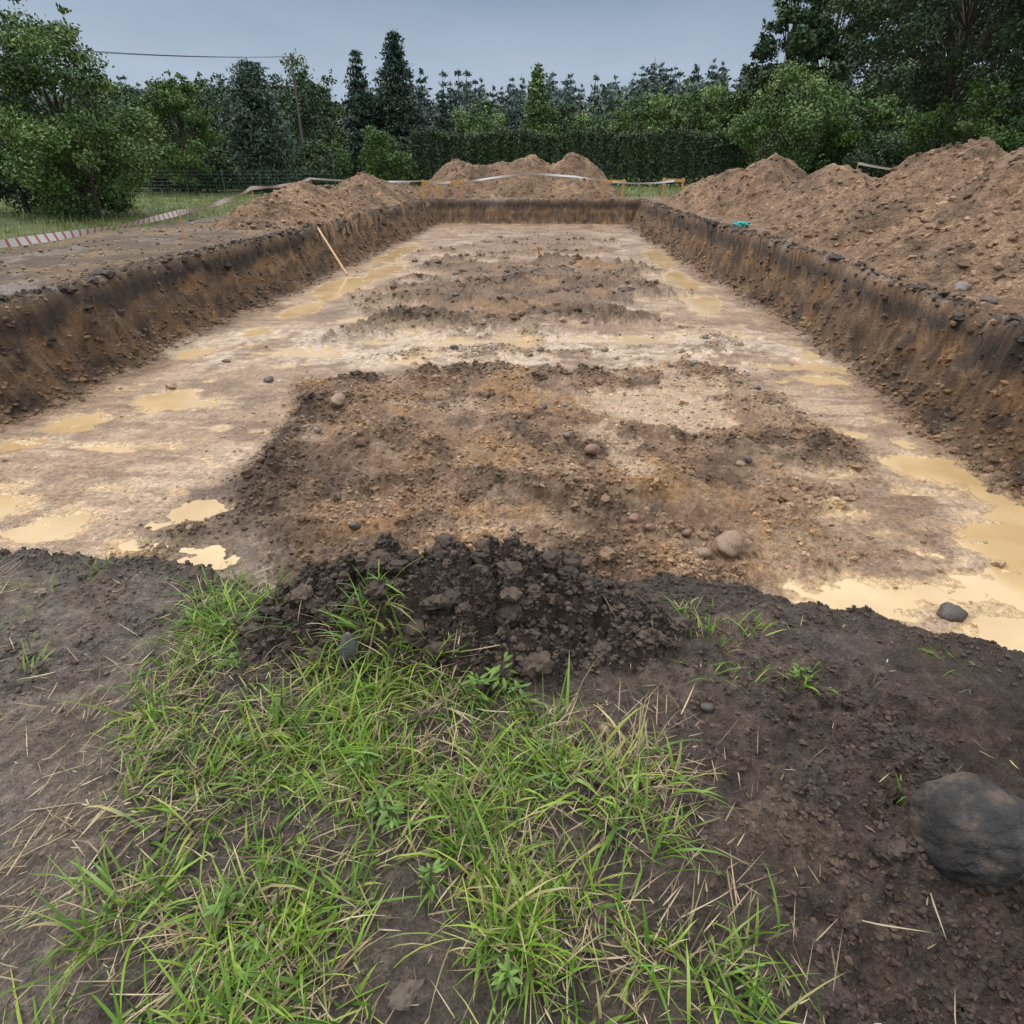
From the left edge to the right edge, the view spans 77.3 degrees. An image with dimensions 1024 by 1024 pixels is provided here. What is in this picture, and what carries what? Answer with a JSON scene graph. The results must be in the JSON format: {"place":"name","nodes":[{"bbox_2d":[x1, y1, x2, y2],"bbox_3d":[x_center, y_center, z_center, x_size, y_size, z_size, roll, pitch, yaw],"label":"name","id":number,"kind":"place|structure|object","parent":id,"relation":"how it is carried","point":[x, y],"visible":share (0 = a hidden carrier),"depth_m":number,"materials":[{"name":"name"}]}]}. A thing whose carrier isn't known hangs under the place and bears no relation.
{"place":"outdoors","nodes":[
{"label":"outdoors","id":0,"kind":"place"},
{"bbox_2d":[0,176,1023,1023],"bbox_3d":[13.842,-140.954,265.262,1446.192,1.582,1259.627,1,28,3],"label":"ground","id":1,"kind":"structure","parent":0,"point":[988,714],"depth_m":5.24,"materials":[{"name":"soil"}]},
{"bbox_2d":[0,44,90,213],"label":"tree","id":2,"kind":"object","parent":1,"relation":"on","point":[22,201],"visible":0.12,"depth_m":23.74,"materials":[{"name":"green plant"}]},
{"bbox_2d":[41,87,101,123],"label":"broadleaf tree","id":3,"kind":"object","parent":1,"relation":"on","point":[67,93],"visible":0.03,"depth_m":62.37,"materials":[{"name":"green plant"}]},
{"bbox_2d":[0,107,157,223],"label":"bush","id":4,"kind":"object","parent":1,"relation":"on","point":[55,138],"visible":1,"depth_m":19.87,"materials":[{"name":"green plant"}]},
{"bbox_2d":[0,0,170,217],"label":"tree","id":5,"kind":"object","parent":1,"relation":"on","point":[21,71],"visible":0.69,"depth_m":20.75,"materials":[{"name":"green plant"}]},
{"bbox_2d":[81,78,136,182],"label":"broadleaf tree","id":6,"kind":"object","parent":1,"relation":"on","point":[116,96],"visible":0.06,"depth_m":55.89,"materials":[{"name":"green plant"}]},
{"bbox_2d":[0,192,269,247],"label":"meadow grass","id":7,"kind":"structure","parent":1,"relation":"on","point":[102,220],"depth_m":24.03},
{"bbox_2d":[99,80,214,193],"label":"broadleaf tree","id":8,"kind":"object","parent":1,"relation":"on","point":[130,100],"visible":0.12,"depth_m":40.13,"materials":[{"name":"green plant"}]},
{"bbox_2d":[124,126,191,191],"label":"understorey shrub","id":9,"kind":"object","parent":1,"relation":"on","point":[169,186],"visible":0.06,"depth_m":45.64,"materials":[{"name":"green plant"}]},
{"bbox_2d":[129,69,225,195],"bbox_3d":[-19.470,-22.412,38.285,5.126,6.686,5.338,1,28,3],"label":"broadleaf tree","id":10,"kind":"object","parent":1,"relation":"on","point":[168,95],"visible":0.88,"depth_m":37.36,"materials":[{"name":"green plant"}]},
{"bbox_2d":[179,211,186,243],"bbox_3d":[-7.656,-6.517,14.921,0.040,0.920,0.037,1,28,3],"label":"stake","id":11,"kind":"object","parent":1,"relation":"on","point":[182,228],"visible":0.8,"depth_m":14.87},
{"bbox_2d":[0,177,309,247],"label":"barrier tape","id":12,"kind":"object","parent":11,"relation":"attached to","point":[28,240],"visible":0.9,"depth_m":11.54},
{"bbox_2d":[311,178,449,183],"bbox_3d":[-6.791,-17.263,33.362,7.419,0.364,0.644,-14,31,-24],"label":"barrier tape","id":13,"kind":"object","parent":12,"relation":"attached to","point":[388,181],"visible":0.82,"depth_m":33.89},
{"bbox_2d":[183,71,212,132],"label":"broadleaf tree","id":14,"kind":"object","parent":1,"relation":"on","point":[203,83],"visible":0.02,"depth_m":71.77,"materials":[{"name":"green plant"}]},
{"bbox_2d":[167,124,237,192],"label":"understorey shrub","id":15,"kind":"object","parent":1,"relation":"on","point":[215,159],"visible":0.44,"depth_m":44.61,"materials":[{"name":"green plant"}]},
{"bbox_2d":[172,72,232,175],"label":"broadleaf tree","id":16,"kind":"object","parent":1,"relation":"on","point":[202,102],"visible":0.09,"depth_m":51.32,"materials":[{"name":"green plant"}]},
{"bbox_2d":[89,168,335,196],"bbox_3d":[-19.011,-19.144,37.450,17.660,1.700,0.077,1,28,3],"label":"fence","id":17,"kind":"object","parent":1,"relation":"on","point":[221,174],"visible":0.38,"depth_m":37.18,"materials":[{"name":"green metal"}]},
{"bbox_2d":[193,79,237,179],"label":"broadleaf tree","id":18,"kind":"object","parent":1,"relation":"on","point":[222,88],"visible":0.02,"depth_m":61.53,"materials":[{"name":"green plant"}]},
{"bbox_2d":[202,124,249,188],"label":"understorey shrub","id":19,"kind":"object","parent":1,"relation":"on","point":[227,157],"visible":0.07,"depth_m":49.62,"materials":[{"name":"green plant"}]},
{"bbox_2d":[203,882,249,924],"bbox_3d":[-0.676,0.926,1.513,0.096,0.070,0.101,-8,29,-14],"label":"weed plant","id":20,"kind":"object","parent":1,"relation":"on","point":[218,909],"visible":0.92,"depth_m":1.50,"materials":[{"name":"green plant"}]},
{"bbox_2d":[213,651,239,669],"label":"weed plant","id":21,"kind":"object","parent":1,"relation":"on","point":[233,655],"visible":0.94,"depth_m":2.27,"materials":[{"name":"green plant"}]},
{"bbox_2d":[233,920,275,970],"bbox_3d":[-0.581,0.987,1.453,0.089,0.067,0.090,-15,32,-26],"label":"weed plant","id":22,"kind":"object","parent":1,"relation":"on","point":[258,952],"visible":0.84,"depth_m":1.44,"materials":[{"name":"green plant"}]},
{"bbox_2d":[210,57,308,192],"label":"pine tree","id":23,"kind":"object","parent":1,"relation":"on","point":[254,123],"visible":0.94,"depth_m":40.37,"materials":[{"name":"green plant"}]},
{"bbox_2d":[285,54,306,164],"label":"utility pole","id":24,"kind":"object","parent":1,"relation":"on","point":[297,103],"visible":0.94,"depth_m":46.65,"materials":[{"name":"brown wood"}]},
{"bbox_2d":[212,181,393,244],"bbox_3d":[-7.976,-10.713,23.133,5.390,2.260,14.980,1,28,3],"label":"soil heap","id":25,"kind":"object","parent":1,"relation":"on","point":[363,218],"visible":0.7,"depth_m":20.17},
{"bbox_2d":[255,48,352,177],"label":"broadleaf tree","id":26,"kind":"object","parent":1,"relation":"on","point":[308,99],"visible":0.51,"depth_m":50.62,"materials":[{"name":"green plant"}]},
{"bbox_2d":[281,135,342,187],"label":"understorey shrub","id":27,"kind":"object","parent":1,"relation":"on","point":[322,167],"visible":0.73,"depth_m":47.38,"materials":[{"name":"green plant"}]},
{"bbox_2d":[276,75,347,153],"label":"broadleaf tree","id":28,"kind":"object","parent":1,"relation":"on","point":[326,109],"visible":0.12,"depth_m":68.29,"materials":[{"name":"green plant"}]},
{"bbox_2d":[301,133,353,184],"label":"garden shrub","id":29,"kind":"object","parent":1,"relation":"on","point":[346,167],"visible":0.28,"depth_m":51.10,"materials":[{"name":"green plant"}]},
{"bbox_2d":[317,227,347,274],"bbox_3d":[-5.295,-7.686,18.758,0.055,0.040,2.234,-19,64,-31],"label":"plank","id":30,"kind":"object","parent":1,"relation":"on","point":[332,251],"visible":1,"depth_m":18.71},
{"bbox_2d":[329,392,345,407],"bbox_3d":[-2.182,-1.388,7.993,0.200,0.163,0.226,-2,34,8],"label":"stone","id":31,"kind":"object","parent":1,"relation":"on","point":[337,400],"visible":1,"depth_m":7.94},
{"bbox_2d":[338,632,357,664],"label":"stone","id":32,"kind":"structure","parent":1,"relation":"on","point":[352,644],"depth_m":2.21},
{"bbox_2d":[335,49,383,182],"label":"spruce tree","id":33,"kind":"object","parent":1,"relation":"on","point":[360,117],"visible":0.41,"depth_m":63.55,"materials":[{"name":"green plant"}]},
{"bbox_2d":[343,748,379,790],"bbox_3d":[-0.435,0.733,1.857,0.106,0.083,0.120,-18,33,-30],"label":"weed plant","id":34,"kind":"object","parent":1,"relation":"on","point":[353,762],"visible":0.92,"depth_m":1.83,"materials":[{"name":"green plant"}]},
{"bbox_2d":[358,124,387,176],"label":"garden shrub","id":35,"kind":"object","parent":1,"relation":"on","point":[368,129],"visible":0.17,"depth_m":55.68,"materials":[{"name":"green plant"}]},
{"bbox_2d":[363,786,393,820],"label":"weed plant","id":36,"kind":"object","parent":1,"relation":"on","point":[371,806],"visible":0.8,"depth_m":1.75,"materials":[{"name":"green plant"}]},
{"bbox_2d":[338,172,430,219],"bbox_3d":[-7.516,-16.342,33.325,6.080,2.437,13.680,1,28,3],"label":"soil heap","id":37,"kind":"object","parent":1,"relation":"on","point":[356,189],"visible":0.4,"depth_m":29.61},
{"bbox_2d":[360,130,413,180],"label":"garden shrub","id":38,"kind":"object","parent":1,"relation":"on","point":[394,162],"visible":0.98,"depth_m":53.28,"materials":[{"name":"green plant"}]},
{"bbox_2d":[354,133,426,180],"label":"understorey shrub","id":39,"kind":"object","parent":1,"relation":"on","point":[402,147],"visible":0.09,"depth_m":61.53,"materials":[{"name":"green plant"}]},
{"bbox_2d":[351,28,440,183],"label":"spruce tree","id":40,"kind":"object","parent":1,"relation":"on","point":[397,117],"visible":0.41,"depth_m":62.82,"materials":[{"name":"green plant"}]},
{"bbox_2d":[376,794,417,837],"bbox_3d":[-0.309,0.814,1.705,0.111,0.078,0.102,1,28,3],"label":"weed plant","id":41,"kind":"object","parent":1,"relation":"on","point":[391,819],"visible":0.98,"depth_m":1.70,"materials":[{"name":"green plant"}]},
{"bbox_2d":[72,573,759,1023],"bbox_3d":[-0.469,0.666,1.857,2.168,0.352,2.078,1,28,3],"label":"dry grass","id":42,"kind":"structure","parent":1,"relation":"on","point":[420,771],"depth_m":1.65,"materials":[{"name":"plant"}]},
{"bbox_2d":[0,558,845,1023],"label":"grass","id":43,"kind":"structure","parent":1,"relation":"on","point":[304,908],"depth_m":1.68,"materials":[{"name":"plant"}]},
{"bbox_2d":[416,781,441,807],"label":"weed plant","id":44,"kind":"object","parent":1,"relation":"on","point":[427,793],"visible":0.83,"depth_m":1.79,"materials":[{"name":"green plant"}]},
{"bbox_2d":[416,857,445,902],"bbox_3d":[-0.199,0.900,1.589,0.065,0.075,0.086,16,32,27],"label":"weed plant","id":45,"kind":"object","parent":1,"relation":"on","point":[437,866],"visible":0.98,"depth_m":1.57,"materials":[{"name":"green plant"}]},
{"bbox_2d":[431,89,459,172],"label":"spruce tree","id":46,"kind":"object","parent":1,"relation":"on","point":[442,118],"visible":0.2,"depth_m":75.20,"materials":[{"name":"green plant"}]},
{"bbox_2d":[2,226,926,612],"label":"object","id":47,"kind":"structure","parent":1,"relation":"on","point":[486,334],"depth_m":13.88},
{"bbox_2d":[451,103,487,160],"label":"broadleaf tree","id":48,"kind":"object","parent":1,"relation":"on","point":[465,123],"visible":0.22,"depth_m":77.84,"materials":[{"name":"green plant"}]},
{"bbox_2d":[461,671,491,704],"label":"weed plant","id":49,"kind":"object","parent":1,"relation":"on","point":[482,680],"visible":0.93,"depth_m":2.14,"materials":[{"name":"green plant"}]},
{"bbox_2d":[0,58,965,177],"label":"forest","id":50,"kind":"object","parent":1,"relation":"on","point":[611,94],"visible":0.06,"depth_m":115.27,"materials":[{"name":"green plant"}]},
{"bbox_2d":[451,92,515,163],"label":"broadleaf tree","id":51,"kind":"object","parent":1,"relation":"on","point":[485,103],"visible":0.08,"depth_m":84.47,"materials":[{"name":"green plant"}]},
{"bbox_2d":[464,105,519,163],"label":"broadleaf tree","id":52,"kind":"object","parent":1,"relation":"on","point":[487,124],"visible":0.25,"depth_m":71.10,"materials":[{"name":"green plant"}]},
{"bbox_2d":[0,548,994,826],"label":"grass","id":53,"kind":"structure","parent":1,"relation":"on","point":[708,626],"depth_m":2.45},
{"bbox_2d":[484,651,524,689],"bbox_3d":[-0.036,0.543,2.191,0.132,0.105,0.116,-21,35,-34],"label":"weed plant","id":54,"kind":"object","parent":1,"relation":"on","point":[493,670],"visible":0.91,"depth_m":2.17,"materials":[{"name":"green plant"}]},
{"bbox_2d":[490,950,523,999],"bbox_3d":[-0.010,1.021,1.405,0.074,0.073,0.092,1,28,3],"label":"weed plant","id":55,"kind":"object","parent":1,"relation":"on","point":[510,972],"visible":0.98,"depth_m":1.40,"materials":[{"name":"green plant"}]},
{"bbox_2d":[0,560,1023,1023],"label":"straw","id":56,"kind":"object","parent":1,"relation":"on","point":[392,778],"visible":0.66,"depth_m":1.71,"materials":[{"name":"plant"}]},
{"bbox_2d":[0,229,1023,651],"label":"puddle water","id":57,"kind":"structure","parent":1,"relation":"on","point":[1006,541],"depth_m":5.80,"materials":[{"name":"liquid"}]},
{"bbox_2d":[0,199,1023,504],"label":"wall","id":58,"kind":"structure","parent":1,"relation":"on","point":[940,437],"depth_m":10.15,"materials":[{"name":"soil"}]},
{"bbox_2d":[0,203,1023,374],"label":"turf clods","id":59,"kind":"object","parent":1,"relation":"on","point":[956,316],"visible":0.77,"depth_m":10.83,"materials":[{"name":"soil"}]},
{"bbox_2d":[0,532,1023,1023],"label":"soil clods","id":60,"kind":"object","parent":1,"relation":"on","point":[402,996],"visible":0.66,"depth_m":2.29,"materials":[{"name":"soil"}]},
{"bbox_2d":[21,235,1005,603],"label":"loose soil clods","id":61,"kind":"object","parent":1,"relation":"on","point":[609,553],"visible":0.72,"depth_m":7.01,"materials":[{"name":"soil"}]},
{"bbox_2d":[418,152,620,198],"bbox_3d":[-0.135,-21.111,40.492,16.920,2.871,12.780,1,28,3],"label":"soil heap","id":62,"kind":"object","parent":1,"relation":"on","point":[488,187],"visible":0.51,"depth_m":37.67,"materials":[{"name":"soil"}]},
{"bbox_2d":[461,173,613,182],"bbox_3d":[1.433,-18.686,35.834,8.224,0.448,3.366,1,28,3],"label":"barrier tape","id":63,"kind":"object","parent":62,"relation":"on","point":[531,174],"visible":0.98,"depth_m":37.18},
{"bbox_2d":[506,679,539,712],"bbox_3d":[0.033,0.615,2.141,0.121,0.082,0.103,1,28,3],"label":"weed plant","id":64,"kind":"object","parent":1,"relation":"on","point":[519,686],"visible":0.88,"depth_m":2.13,"materials":[{"name":"green plant"}]},
{"bbox_2d":[515,62,559,161],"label":"larch tree","id":65,"kind":"object","parent":1,"relation":"on","point":[540,107],"visible":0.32,"depth_m":63.80,"materials":[{"name":"green plant"}]},
{"bbox_2d":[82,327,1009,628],"bbox_3d":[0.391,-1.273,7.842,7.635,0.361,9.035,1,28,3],"label":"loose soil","id":66,"kind":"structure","parent":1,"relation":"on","point":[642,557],"depth_m":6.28,"materials":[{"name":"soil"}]},
{"bbox_2d":[412,182,689,197],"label":"meadow grass","id":67,"kind":"structure","parent":1,"relation":"on","point":[637,194],"depth_m":45.11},
{"bbox_2d":[537,771,565,801],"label":"weed plant","id":68,"kind":"object","parent":1,"relation":"on","point":[555,782],"visible":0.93,"depth_m":1.83,"materials":[{"name":"green plant"}]},
{"bbox_2d":[544,97,576,157],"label":"broadleaf tree","id":69,"kind":"object","parent":1,"relation":"on","point":[563,118],"visible":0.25,"depth_m":87.66,"materials":[{"name":"green plant"}]},
{"bbox_2d":[408,123,753,186],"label":"hedge","id":70,"kind":"object","parent":1,"relation":"on","point":[629,140],"visible":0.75,"depth_m":56.02,"materials":[{"name":"green plant"}]},
{"bbox_2d":[555,104,616,166],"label":"broadleaf tree","id":71,"kind":"object","parent":1,"relation":"on","point":[589,120],"visible":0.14,"depth_m":76.17,"materials":[{"name":"green plant"}]},
{"bbox_2d":[583,443,600,455],"bbox_3d":[0.839,-0.655,6.787,0.196,0.147,0.170,-19,28,-21],"label":"stone","id":72,"kind":"object","parent":1,"relation":"on","point":[594,449],"visible":0.9,"depth_m":6.72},
{"bbox_2d":[601,179,625,197],"bbox_3d":[5.443,-17.267,34.601,1.300,1.300,0.133,3,28,5],"label":"batter board","id":73,"kind":"object","parent":1,"relation":"on","point":[603,181],"visible":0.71,"depth_m":34.34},
{"bbox_2d":[611,87,664,175],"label":"broadleaf tree","id":74,"kind":"object","parent":1,"relation":"on","point":[639,99],"visible":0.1,"depth_m":87.11,"materials":[{"name":"green plant"}]},
{"bbox_2d":[605,89,688,182],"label":"broadleaf tree","id":75,"kind":"object","parent":1,"relation":"on","point":[625,123],"visible":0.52,"depth_m":68.75,"materials":[{"name":"green plant"}]},
{"bbox_2d":[640,78,727,178],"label":"broadleaf tree","id":76,"kind":"object","parent":1,"relation":"on","point":[706,118],"visible":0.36,"depth_m":71.32,"materials":[{"name":"green plant"}]},
{"bbox_2d":[693,547,711,558],"bbox_3d":[1.466,0.318,4.927,0.144,0.104,0.128,10,24,30],"label":"stone","id":77,"kind":"object","parent":1,"relation":"on","point":[703,552],"visible":0.87,"depth_m":4.88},
{"bbox_2d":[700,703,714,712],"bbox_3d":[0.677,0.676,2.214,0.051,0.036,0.044,-11,30,-20],"label":"stone","id":78,"kind":"object","parent":1,"relation":"on","point":[707,707],"visible":1,"depth_m":2.20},
{"bbox_2d":[690,75,765,169],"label":"broadleaf tree","id":79,"kind":"object","parent":1,"relation":"on","point":[728,109],"visible":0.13,"depth_m":76.12,"materials":[{"name":"green plant"}]},
{"bbox_2d":[711,530,744,556],"bbox_3d":[1.665,0.254,4.951,0.237,0.193,0.267,9,35,27],"label":"stone","id":80,"kind":"object","parent":1,"relation":"on","point":[729,543],"visible":0.96,"depth_m":4.89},
{"bbox_2d":[712,76,767,165],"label":"broadleaf tree","id":81,"kind":"object","parent":1,"relation":"on","point":[744,88],"visible":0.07,"depth_m":78.76,"materials":[{"name":"green plant"}]},
{"bbox_2d":[659,154,875,222],"bbox_3d":[10.779,-12.928,25.900,8.480,2.697,17.920,1,28,3],"label":"soil heap","id":82,"kind":"object","parent":1,"relation":"on","point":[731,207],"visible":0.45,"depth_m":23.20,"materials":[{"name":"soil"}]},
{"bbox_2d":[739,121,828,167],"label":"understorey shrub","id":83,"kind":"object","parent":1,"relation":"on","point":[769,141],"visible":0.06,"depth_m":59.02,"materials":[{"name":"green plant"}]},
{"bbox_2d":[740,0,841,152],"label":"tall tree","id":84,"kind":"object","parent":1,"relation":"on","point":[804,38],"visible":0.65,"depth_m":68.87,"materials":[{"name":"green plant"}]},
{"bbox_2d":[721,56,861,172],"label":"bush","id":85,"kind":"object","parent":1,"relation":"on","point":[788,114],"visible":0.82,"depth_m":50.71,"materials":[{"name":"green plant"}]},
{"bbox_2d":[785,662,811,679],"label":"weed plant","id":86,"kind":"object","parent":1,"relation":"on","point":[796,671],"visible":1,"depth_m":2.26,"materials":[{"name":"green plant"}]},
{"bbox_2d":[767,60,852,153],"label":"broadleaf tree","id":87,"kind":"object","parent":1,"relation":"on","point":[803,97],"visible":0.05,"depth_m":70.67,"materials":[{"name":"green plant"}]},
{"bbox_2d":[799,124,849,173],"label":"understorey shrub","id":88,"kind":"object","parent":1,"relation":"on","point":[826,156],"visible":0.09,"depth_m":54.51,"materials":[{"name":"green plant"}]},
{"bbox_2d":[788,0,881,145],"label":"tall tree","id":89,"kind":"object","parent":1,"relation":"on","point":[836,47],"visible":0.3,"depth_m":69.54,"materials":[{"name":"green plant"}]},
{"bbox_2d":[816,55,925,162],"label":"broadleaf tree","id":90,"kind":"object","parent":1,"relation":"on","point":[866,91],"visible":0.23,"depth_m":54.91,"materials":[{"name":"green plant"}]},
{"bbox_2d":[838,128,907,177],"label":"understorey shrub","id":91,"kind":"object","parent":1,"relation":"on","point":[892,146],"visible":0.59,"depth_m":46.83,"materials":[{"name":"green plant"}]},
{"bbox_2d":[831,90,933,175],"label":"broadleaf tree","id":92,"kind":"object","parent":1,"relation":"on","point":[872,121],"visible":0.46,"depth_m":49.64,"materials":[{"name":"green plant"}]},
{"bbox_2d":[767,137,1023,316],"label":"soil heap","id":93,"kind":"object","parent":1,"relation":"on","point":[985,202],"visible":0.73,"depth_m":12.29,"materials":[{"name":"soil"}]},
{"bbox_2d":[211,137,1023,295],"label":"heap clods","id":94,"kind":"object","parent":93,"relation":"on","point":[972,244],"visible":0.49,"depth_m":14.81,"materials":[{"name":"soil"}]},
{"bbox_2d":[953,281,971,291],"bbox_3d":[6.630,-3.283,9.445,0.267,0.220,0.306,12,36,32],"label":"stone","id":95,"kind":"object","parent":93,"relation":"on","point":[962,286],"visible":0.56,"depth_m":9.35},
{"bbox_2d":[850,1,985,103],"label":"tall tree","id":96,"kind":"object","parent":1,"relation":"on","point":[935,32],"visible":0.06,"depth_m":65.01,"materials":[{"name":"green plant"}]},
{"bbox_2d":[816,0,1023,148],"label":"oak tree","id":97,"kind":"object","parent":1,"relation":"on","point":[953,64],"visible":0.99,"depth_m":35.97,"materials":[{"name":"green plant"}]},
{"bbox_2d":[886,118,986,167],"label":"understorey shrub","id":98,"kind":"object","parent":1,"relation":"on","point":[905,155],"visible":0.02,"depth_m":47.62,"materials":[{"name":"green plant"}]},
{"bbox_2d":[936,602,968,621],"bbox_3d":[3.060,0.706,4.453,0.191,0.134,0.164,-18,33,-30],"label":"stone","id":99,"kind":"object","parent":1,"relation":"on","point":[948,611],"visible":0.92,"depth_m":4.41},
{"bbox_2d":[900,77,1023,156],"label":"broadleaf tree","id":100,"kind":"object","parent":1,"relation":"on","point":[922,129],"visible":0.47,"depth_m":34.52,"materials":[{"name":"green plant"}]},
{"bbox_2d":[905,63,1023,149],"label":"broadleaf tree","id":101,"kind":"object","parent":1,"relation":"on","point":[989,96],"visible":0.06,"depth_m":48.02,"materials":[{"name":"green plant"}]},
{"bbox_2d":[908,772,1023,892],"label":"boulder","id":102,"kind":"object","parent":1,"relation":"on","point":[967,828],"visible":0.95,"depth_m":1.63,"materials":[{"name":"stone"}]},
{"bbox_2d":[955,7,1023,112],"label":"tall tree","id":103,"kind":"object","parent":1,"relation":"on","point":[994,69],"visible":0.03,"depth_m":61.73,"materials":[{"name":"green plant"}]},
{"bbox_2d":[978,57,1023,152],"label":"broadleaf tree","id":104,"kind":"object","parent":1,"relation":"on","point":[1019,88],"visible":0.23,"depth_m":33.67,"materials":[{"name":"green plant"}]},
{"bbox_2d":[0,0,1023,128],"label":"sky","id":105,"kind":"structure","parent":0,"point":[497,41],"materials":[{"name":"grey"}]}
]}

